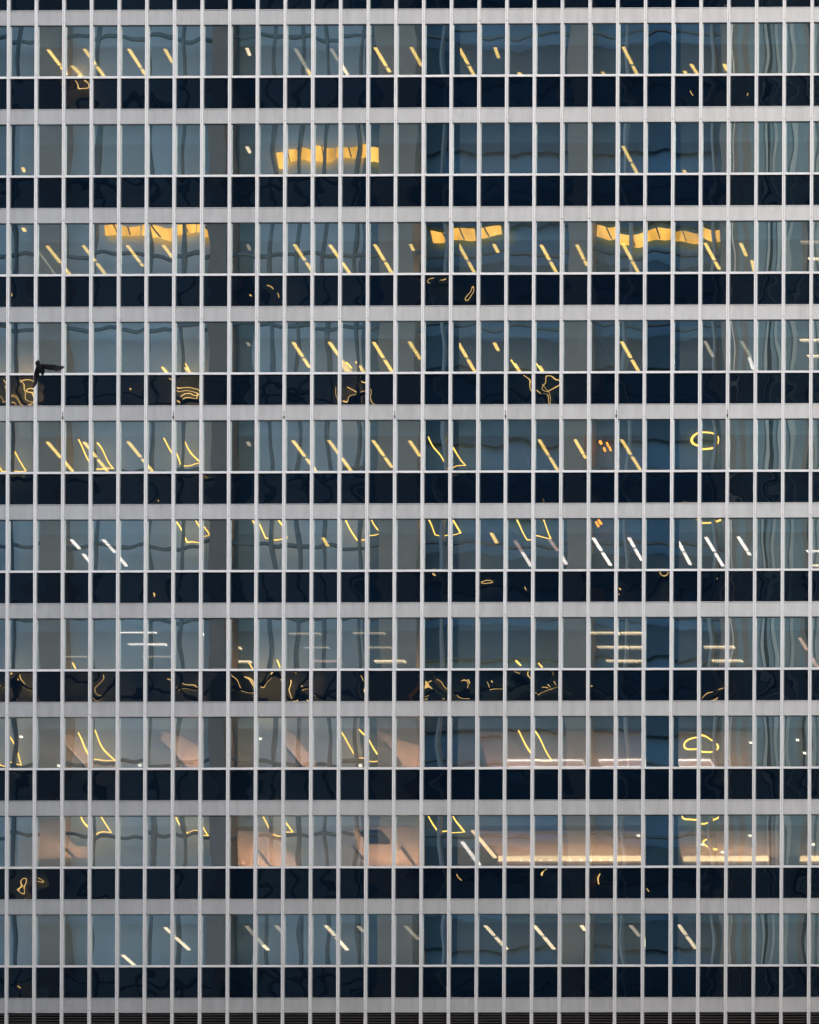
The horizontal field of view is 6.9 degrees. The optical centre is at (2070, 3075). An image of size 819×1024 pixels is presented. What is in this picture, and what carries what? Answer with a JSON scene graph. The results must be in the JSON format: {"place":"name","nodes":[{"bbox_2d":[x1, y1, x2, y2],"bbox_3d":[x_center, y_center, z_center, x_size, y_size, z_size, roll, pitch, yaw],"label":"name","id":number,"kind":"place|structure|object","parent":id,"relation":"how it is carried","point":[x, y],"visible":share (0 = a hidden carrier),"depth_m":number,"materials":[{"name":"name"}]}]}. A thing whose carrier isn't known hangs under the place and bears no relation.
{"place":"outdoors","nodes":[
{"label":"outdoors","id":0,"kind":"place"},
{"bbox_2d":[32,360,64,387],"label":"bird","id":1,"kind":"object","parent":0,"point":[40,368],"visible":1,"depth_m":130.35},
{"bbox_3d":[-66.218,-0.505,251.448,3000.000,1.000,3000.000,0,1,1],"label":"ground","id":2,"kind":"structure","parent":0,"visible":0},
{"bbox_2d":[0,0,818,1023],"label":"office tower","id":3,"kind":"structure","parent":2,"relation":"on","point":[212,528],"depth_m":250.64,"materials":[{"name":"blue glass"}]},
{"bbox_2d":[46,48,61,69],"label":"ceiling light","id":4,"kind":"object","parent":3,"relation":"attached to","point":[53,56],"visible":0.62,"depth_m":254.89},
{"bbox_2d":[46,441,74,471],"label":"ceiling light","id":5,"kind":"object","parent":3,"relation":"attached to","point":[58,454],"visible":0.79,"depth_m":255.86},
{"bbox_2d":[64,848,76,858],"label":"slot diffuser","id":6,"kind":"object","parent":3,"relation":"attached to","point":[70,853],"visible":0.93,"depth_m":257.46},
{"bbox_2d":[69,538,80,548],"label":"ceiling light","id":7,"kind":"object","parent":3,"relation":"attached to","point":[75,543],"visible":1,"depth_m":255.09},
{"bbox_2d":[65,833,86,845],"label":"ceiling box","id":8,"kind":"object","parent":3,"relation":"attached to","point":[75,839],"visible":1,"depth_m":255.63,"materials":[{"name":"metal"}]},
{"bbox_2d":[65,656,86,658],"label":"strip light","id":9,"kind":"object","parent":3,"relation":"attached to","point":[74,657],"visible":0.92,"depth_m":256.99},
{"bbox_2d":[65,744,87,767],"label":"slot diffuser","id":10,"kind":"object","parent":3,"relation":"attached to","point":[70,750],"visible":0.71,"depth_m":257.33,"materials":[{"name":"metal"}]},
{"bbox_2d":[81,553,87,561],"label":"ceiling light","id":11,"kind":"object","parent":3,"relation":"attached to","point":[85,555],"visible":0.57,"depth_m":256.43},
{"bbox_2d":[82,441,108,471],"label":"ceiling light","id":12,"kind":"object","parent":3,"relation":"attached to","point":[98,459],"visible":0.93,"depth_m":256.32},
{"bbox_2d":[94,59,105,75],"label":"ceiling light","id":13,"kind":"object","parent":3,"relation":"attached to","point":[99,69],"visible":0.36,"depth_m":255.90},
{"bbox_2d":[120,556,127,565],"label":"ceiling light","id":14,"kind":"object","parent":3,"relation":"attached to","point":[123,561],"visible":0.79,"depth_m":256.97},
{"bbox_2d":[121,954,136,964],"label":"ceiling light","id":15,"kind":"object","parent":3,"relation":"attached to","point":[129,960],"visible":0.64,"depth_m":258.73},
{"bbox_2d":[126,244,144,265],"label":"ceiling light","id":16,"kind":"object","parent":3,"relation":"attached to","point":[134,254],"visible":1,"depth_m":255.25,"materials":[{"name":"plastic"}]},
{"bbox_2d":[127,48,144,74],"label":"ceiling light","id":17,"kind":"object","parent":3,"relation":"attached to","point":[135,58],"visible":0.86,"depth_m":255.11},
{"bbox_2d":[126,440,153,470],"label":"ceiling light","id":18,"kind":"object","parent":3,"relation":"attached to","point":[135,449],"visible":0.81,"depth_m":255.72,"materials":[{"name":"plastic"}]},
{"bbox_2d":[148,643,166,646],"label":"strip light","id":19,"kind":"object","parent":3,"relation":"attached to","point":[159,644],"visible":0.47,"depth_m":255.59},
{"bbox_2d":[148,656,170,657],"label":"strip light","id":20,"kind":"object","parent":3,"relation":"attached to","point":[159,656],"visible":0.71,"depth_m":256.91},
{"bbox_2d":[161,244,171,256],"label":"ceiling light","id":21,"kind":"object","parent":3,"relation":"attached to","point":[166,248],"visible":0.86,"depth_m":254.76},
{"bbox_2d":[163,48,172,62],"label":"ceiling light","id":22,"kind":"object","parent":3,"relation":"attached to","point":[168,54],"visible":0.86,"depth_m":254.66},
{"bbox_2d":[163,926,190,949],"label":"ceiling light","id":23,"kind":"object","parent":3,"relation":"attached to","point":[180,940],"visible":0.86,"depth_m":256.25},
{"bbox_2d":[164,744,189,767],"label":"slot diffuser","id":24,"kind":"object","parent":3,"relation":"attached to","point":[182,762],"visible":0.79,"depth_m":257.49,"materials":[{"name":"metal"}]},
{"bbox_2d":[238,661,251,663],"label":"strip light","id":25,"kind":"object","parent":3,"relation":"attached to","point":[245,662],"visible":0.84,"depth_m":257.41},
{"bbox_2d":[245,47,251,55],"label":"ceiling light","id":26,"kind":"object","parent":3,"relation":"attached to","point":[248,51],"visible":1,"depth_m":254.28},
{"bbox_2d":[245,145,251,152],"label":"ceiling light","id":27,"kind":"object","parent":3,"relation":"attached to","point":[248,148],"visible":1,"depth_m":254.34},
{"bbox_2d":[257,935,264,944],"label":"ceiling light","id":28,"kind":"object","parent":3,"relation":"attached to","point":[260,941],"visible":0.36,"depth_m":256.30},
{"bbox_2d":[258,850,271,865],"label":"slot diffuser","id":29,"kind":"object","parent":3,"relation":"attached to","point":[261,854],"visible":0.86,"depth_m":257.94,"materials":[{"name":"metal"}]},
{"bbox_2d":[274,924,280,932],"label":"ceiling light","id":30,"kind":"object","parent":3,"relation":"attached to","point":[277,926],"visible":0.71,"depth_m":254.58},
{"bbox_2d":[286,744,303,766],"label":"slot diffuser","id":31,"kind":"object","parent":3,"relation":"attached to","point":[293,755],"visible":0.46,"depth_m":257.19,"materials":[{"name":"metal"}]},
{"bbox_2d":[291,341,309,367],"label":"ceiling light","id":32,"kind":"object","parent":3,"relation":"attached to","point":[300,352],"visible":0.91,"depth_m":255.38,"materials":[{"name":"plastic"}]},
{"bbox_2d":[294,47,308,69],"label":"ceiling light","id":33,"kind":"object","parent":3,"relation":"attached to","point":[301,58],"visible":1,"depth_m":254.86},
{"bbox_2d":[291,439,317,470],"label":"ceiling light","id":34,"kind":"object","parent":3,"relation":"attached to","point":[300,449],"visible":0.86,"depth_m":255.53,"materials":[{"name":"plastic"}]},
{"bbox_2d":[293,243,315,272],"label":"ceiling light","id":35,"kind":"object","parent":3,"relation":"attached to","point":[301,254],"visible":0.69,"depth_m":255.17,"materials":[{"name":"plastic"}]},
{"bbox_2d":[288,633,320,635],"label":"strip light","id":36,"kind":"object","parent":3,"relation":"attached to","point":[302,634],"visible":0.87,"depth_m":254.34,"materials":[{"name":"plastic"}]},
{"bbox_2d":[303,647,328,649],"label":"strip light","id":37,"kind":"object","parent":3,"relation":"attached to","point":[316,648],"visible":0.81,"depth_m":255.85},
{"bbox_2d":[321,536,329,546],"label":"ceiling light","id":38,"kind":"object","parent":3,"relation":"attached to","point":[325,541],"visible":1,"depth_m":254.73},
{"bbox_2d":[313,660,341,663],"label":"strip light","id":39,"kind":"object","parent":3,"relation":"attached to","point":[324,661],"visible":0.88,"depth_m":257.31,"materials":[{"name":"plastic"}]},
{"bbox_2d":[327,341,337,356],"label":"ceiling light","id":40,"kind":"object","parent":3,"relation":"attached to","point":[333,347],"visible":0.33,"depth_m":254.70,"materials":[{"name":"plastic"}]},
{"bbox_2d":[329,47,338,60],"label":"ceiling light","id":41,"kind":"object","parent":3,"relation":"attached to","point":[334,53],"visible":0.86,"depth_m":254.41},
{"bbox_2d":[327,439,352,470],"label":"ceiling light","id":42,"kind":"object","parent":3,"relation":"attached to","point":[335,448],"visible":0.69,"depth_m":255.83,"materials":[{"name":"plastic"}]},
{"bbox_2d":[328,243,351,272],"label":"ceiling light","id":43,"kind":"object","parent":3,"relation":"attached to","point":[335,252],"visible":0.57,"depth_m":255.34,"materials":[{"name":"plastic"}]},
{"bbox_2d":[340,938,348,949],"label":"ceiling light","id":44,"kind":"object","parent":3,"relation":"attached to","point":[344,945],"visible":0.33,"depth_m":256.76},
{"bbox_2d":[343,63,349,74],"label":"ceiling light","id":45,"kind":"object","parent":3,"relation":"attached to","point":[345,70],"visible":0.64,"depth_m":255.88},
{"bbox_2d":[352,846,363,859],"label":"slot diffuser","id":46,"kind":"object","parent":3,"relation":"attached to","point":[356,849],"visible":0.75,"depth_m":257.16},
{"bbox_2d":[356,925,363,931],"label":"ceiling light","id":47,"kind":"object","parent":3,"relation":"attached to","point":[360,928],"visible":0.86,"depth_m":254.65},
{"bbox_2d":[353,632,385,635],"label":"strip light","id":48,"kind":"object","parent":3,"relation":"attached to","point":[370,633],"visible":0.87,"depth_m":254.25,"materials":[{"name":"plastic"}]},
{"bbox_2d":[359,830,389,843],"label":"ceiling box","id":49,"kind":"object","parent":3,"relation":"attached to","point":[377,837],"visible":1,"depth_m":255.20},
{"bbox_2d":[369,647,391,649],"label":"strip light","id":50,"kind":"object","parent":3,"relation":"attached to","point":[380,648],"visible":0.94,"depth_m":255.82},
{"bbox_2d":[371,439,392,467],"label":"ceiling light","id":51,"kind":"object","parent":3,"relation":"attached to","point":[382,453],"visible":0.91,"depth_m":255.59,"materials":[{"name":"plastic"}]},
{"bbox_2d":[372,341,392,371],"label":"ceiling light","id":52,"kind":"object","parent":3,"relation":"attached to","point":[382,355],"visible":0.86,"depth_m":255.54,"materials":[{"name":"plastic"}]},
{"bbox_2d":[373,46,391,71],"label":"ceiling light","id":53,"kind":"object","parent":3,"relation":"attached to","point":[382,59],"visible":1,"depth_m":254.90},
{"bbox_2d":[373,243,393,272],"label":"ceiling light","id":54,"kind":"object","parent":3,"relation":"attached to","point":[383,258],"visible":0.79,"depth_m":255.41,"materials":[{"name":"plastic"}]},
{"bbox_2d":[374,660,405,663],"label":"strip light","id":55,"kind":"object","parent":3,"relation":"attached to","point":[389,661],"visible":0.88,"depth_m":257.28,"materials":[{"name":"plastic"}]},
{"bbox_2d":[384,742,403,765],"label":"slot diffuser","id":56,"kind":"object","parent":3,"relation":"attached to","point":[398,759],"visible":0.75,"depth_m":257.00,"materials":[{"name":"metal"}]},
{"bbox_2d":[409,243,414,250],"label":"ceiling light","id":57,"kind":"object","parent":3,"relation":"attached to","point":[411,245],"visible":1,"depth_m":254.36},
{"bbox_2d":[408,439,420,456],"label":"ceiling light","id":58,"kind":"object","parent":3,"relation":"attached to","point":[414,447],"visible":0.86,"depth_m":254.99,"materials":[{"name":"plastic"}]},
{"bbox_2d":[459,342,475,371],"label":"ceiling light","id":59,"kind":"object","parent":3,"relation":"attached to","point":[468,359],"visible":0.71,"depth_m":255.61,"materials":[{"name":"plastic"}]},
{"bbox_2d":[459,243,476,272],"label":"ceiling light","id":60,"kind":"object","parent":3,"relation":"attached to","point":[467,259],"visible":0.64,"depth_m":255.41,"materials":[{"name":"plastic"}]},
{"bbox_2d":[460,47,475,74],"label":"ceiling light","id":61,"kind":"object","parent":3,"relation":"attached to","point":[467,62],"visible":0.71,"depth_m":255.11,"materials":[{"name":"plastic"}]},
{"bbox_2d":[479,836,496,857],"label":"ceiling light","id":62,"kind":"object","parent":3,"relation":"attached to","point":[487,848],"visible":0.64,"depth_m":256.62,"materials":[{"name":"plastic"}]},
{"bbox_2d":[489,532,498,542],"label":"ceiling light","id":63,"kind":"object","parent":3,"relation":"attached to","point":[493,536],"visible":1,"depth_m":254.22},
{"bbox_2d":[492,243,499,252],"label":"ceiling light","id":64,"kind":"object","parent":3,"relation":"attached to","point":[496,248],"visible":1,"depth_m":254.42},
{"bbox_2d":[492,341,499,350],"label":"ceiling light","id":65,"kind":"object","parent":3,"relation":"attached to","point":[496,346],"visible":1,"depth_m":254.51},
{"bbox_2d":[513,362,521,370],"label":"ceiling light","id":66,"kind":"object","parent":3,"relation":"attached to","point":[516,365],"visible":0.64,"depth_m":256.50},
{"bbox_2d":[511,735,528,758],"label":"ceiling rail","id":67,"kind":"object","parent":3,"relation":"attached to","point":[519,746],"visible":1,"depth_m":256.03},
{"bbox_2d":[521,440,529,466],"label":"ceiling rail","id":68,"kind":"object","parent":3,"relation":"attached to","point":[525,453],"visible":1,"depth_m":255.59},
{"bbox_2d":[507,759,557,766],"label":"strip light","id":69,"kind":"object","parent":3,"relation":"attached to","point":[537,763],"visible":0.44,"depth_m":257.83,"materials":[{"name":"plastic"}]},
{"bbox_2d":[538,364,544,370],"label":"ceiling light","id":70,"kind":"object","parent":3,"relation":"attached to","point":[540,366],"visible":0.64,"depth_m":256.55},
{"bbox_2d":[534,924,555,949],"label":"ceiling light","id":71,"kind":"object","parent":3,"relation":"attached to","point":[545,937],"visible":0.91,"depth_m":255.66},
{"bbox_2d":[537,438,558,469],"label":"ceiling light","id":72,"kind":"object","parent":3,"relation":"attached to","point":[548,454],"visible":0.91,"depth_m":255.59,"materials":[{"name":"plastic"}]},
{"bbox_2d":[539,244,558,271],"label":"ceiling light","id":73,"kind":"object","parent":3,"relation":"attached to","point":[548,257],"visible":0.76,"depth_m":255.28,"materials":[{"name":"plastic"}]},
{"bbox_2d":[547,538,558,550],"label":"ceiling light","id":74,"kind":"object","parent":3,"relation":"attached to","point":[553,544],"visible":0.86,"depth_m":254.91,"materials":[{"name":"plastic"}]},
{"bbox_2d":[498,856,640,863],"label":"cove light","id":75,"kind":"object","parent":3,"relation":"attached to","point":[581,859],"visible":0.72,"depth_m":257.58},
{"bbox_2d":[573,438,586,458],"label":"ceiling light","id":76,"kind":"object","parent":3,"relation":"attached to","point":[580,448],"visible":0.91,"depth_m":254.98,"materials":[{"name":"plastic"}]},
{"bbox_2d":[575,244,587,265],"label":"ceiling light","id":77,"kind":"object","parent":3,"relation":"attached to","point":[581,253],"visible":0.91,"depth_m":254.98,"materials":[{"name":"plastic"}]},
{"bbox_2d":[591,537,612,565],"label":"ceiling light","id":78,"kind":"object","parent":3,"relation":"attached to","point":[602,551],"visible":1,"depth_m":255.70,"materials":[{"name":"plastic"}]},
{"bbox_2d":[590,632,619,635],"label":"strip light","id":79,"kind":"object","parent":3,"relation":"attached to","point":[602,633],"visible":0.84,"depth_m":254.11,"materials":[{"name":"plastic"}]},
{"bbox_2d":[598,333,613,367],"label":"ceiling rail","id":80,"kind":"object","parent":3,"relation":"attached to","point":[606,350],"visible":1,"depth_m":254.91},
{"bbox_2d":[604,442,612,465],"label":"ceiling rail","id":81,"kind":"object","parent":3,"relation":"attached to","point":[608,453],"visible":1,"depth_m":255.59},
{"bbox_2d":[597,646,628,649],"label":"strip light","id":82,"kind":"object","parent":3,"relation":"attached to","point":[612,647],"visible":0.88,"depth_m":255.62,"materials":[{"name":"plastic"}]},
{"bbox_2d":[605,660,637,663],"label":"strip light","id":83,"kind":"object","parent":3,"relation":"attached to","point":[622,661],"visible":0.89,"depth_m":257.13,"materials":[{"name":"plastic"}]},
{"bbox_2d":[598,759,645,766],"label":"frame light","id":84,"kind":"object","parent":3,"relation":"attached to","point":[622,762],"visible":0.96,"depth_m":257.69,"materials":[{"name":"plastic"}]},
{"bbox_2d":[621,45,638,73],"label":"ceiling light","id":85,"kind":"object","parent":3,"relation":"attached to","point":[629,58],"visible":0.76,"depth_m":254.81,"materials":[{"name":"plastic"}]},
{"bbox_2d":[619,438,641,469],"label":"ceiling light","id":86,"kind":"object","parent":3,"relation":"attached to","point":[630,453],"visible":0.91,"depth_m":255.48,"materials":[{"name":"plastic"}]},
{"bbox_2d":[620,340,640,370],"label":"ceiling light","id":87,"kind":"object","parent":3,"relation":"attached to","point":[630,356],"visible":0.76,"depth_m":255.35,"materials":[{"name":"plastic"}]},
{"bbox_2d":[621,242,639,271],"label":"ceiling light","id":88,"kind":"object","parent":3,"relation":"attached to","point":[629,255],"visible":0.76,"depth_m":255.18,"materials":[{"name":"plastic"}]},
{"bbox_2d":[620,632,641,635],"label":"strip light","id":89,"kind":"object","parent":3,"relation":"attached to","point":[631,633],"visible":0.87,"depth_m":254.09,"materials":[{"name":"plastic"}]},
{"bbox_2d":[627,537,641,560],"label":"ceiling light","id":90,"kind":"object","parent":3,"relation":"attached to","point":[635,548],"visible":0.91,"depth_m":255.37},
{"bbox_2d":[628,924,640,936],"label":"ceiling light","id":91,"kind":"object","parent":3,"relation":"attached to","point":[635,930],"visible":0.86,"depth_m":254.71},
{"bbox_2d":[629,646,641,649],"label":"strip light","id":92,"kind":"object","parent":3,"relation":"attached to","point":[635,647],"visible":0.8,"depth_m":255.60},
{"bbox_2d":[679,540,691,564],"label":"ceiling light","id":93,"kind":"object","parent":3,"relation":"attached to","point":[686,556],"visible":0.83,"depth_m":255.87,"materials":[{"name":"plastic"}]},
{"bbox_2d":[689,63,698,73],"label":"ceiling light","id":94,"kind":"object","parent":3,"relation":"attached to","point":[694,68],"visible":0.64,"depth_m":255.54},
{"bbox_2d":[678,759,713,766],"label":"frame light","id":95,"kind":"object","parent":3,"relation":"attached to","point":[692,762],"visible":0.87,"depth_m":257.74,"materials":[{"name":"plastic"}]},
{"bbox_2d":[703,340,714,356],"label":"ceiling light","id":96,"kind":"object","parent":3,"relation":"attached to","point":[708,347],"visible":1,"depth_m":254.60,"materials":[{"name":"plastic"}]},
{"bbox_2d":[703,242,720,268],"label":"ceiling light","id":97,"kind":"object","parent":3,"relation":"attached to","point":[712,255],"visible":1,"depth_m":254.96,"materials":[{"name":"plastic"}]},
{"bbox_2d":[704,536,724,565],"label":"ceiling light","id":98,"kind":"object","parent":3,"relation":"attached to","point":[715,552],"visible":1,"depth_m":255.63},
{"bbox_2d":[703,646,734,649],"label":"strip light","id":99,"kind":"object","parent":3,"relation":"attached to","point":[716,647],"visible":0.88,"depth_m":255.55,"materials":[{"name":"plastic"}]},
{"bbox_2d":[682,856,770,863],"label":"cove light","id":100,"kind":"object","parent":3,"relation":"attached to","point":[731,859],"visible":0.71,"depth_m":257.49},
{"bbox_2d":[711,660,742,662],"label":"strip light","id":101,"kind":"object","parent":3,"relation":"attached to","point":[723,661],"visible":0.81,"depth_m":257.04,"materials":[{"name":"plastic"}]},
{"bbox_2d":[739,242,747,255],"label":"ceiling light","id":102,"kind":"object","parent":3,"relation":"attached to","point":[743,248],"visible":1,"depth_m":254.36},
{"bbox_2d":[736,535,751,554],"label":"ceiling light","id":103,"kind":"object","parent":3,"relation":"attached to","point":[744,545],"visible":1,"depth_m":254.91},
{"bbox_2d":[750,259,753,271],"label":"ceiling light","id":104,"kind":"object","parent":3,"relation":"attached to","point":[752,262],"visible":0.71,"depth_m":255.69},
{"bbox_2d":[798,637,807,649],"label":"ceiling light","id":105,"kind":"object","parent":3,"relation":"attached to","point":[803,643],"visible":0.86,"depth_m":255.00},
{"bbox_2d":[799,856,818,863],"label":"cove light","id":106,"kind":"object","parent":3,"relation":"attached to","point":[803,859],"visible":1,"depth_m":257.43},
{"bbox_2d":[799,339,818,342],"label":"strip light","id":107,"kind":"object","parent":3,"relation":"attached to","point":[807,340],"visible":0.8,"depth_m":253.84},
{"bbox_2d":[800,241,818,244],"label":"strip light","id":108,"kind":"object","parent":3,"relation":"attached to","point":[808,242],"visible":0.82,"depth_m":253.77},
{"bbox_2d":[806,550,818,553],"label":"strip light","id":109,"kind":"object","parent":3,"relation":"attached to","point":[813,551],"visible":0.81,"depth_m":255.56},
{"bbox_2d":[812,657,818,666],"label":"ceiling light","id":110,"kind":"object","parent":3,"relation":"attached to","point":[815,662],"visible":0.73,"depth_m":257.06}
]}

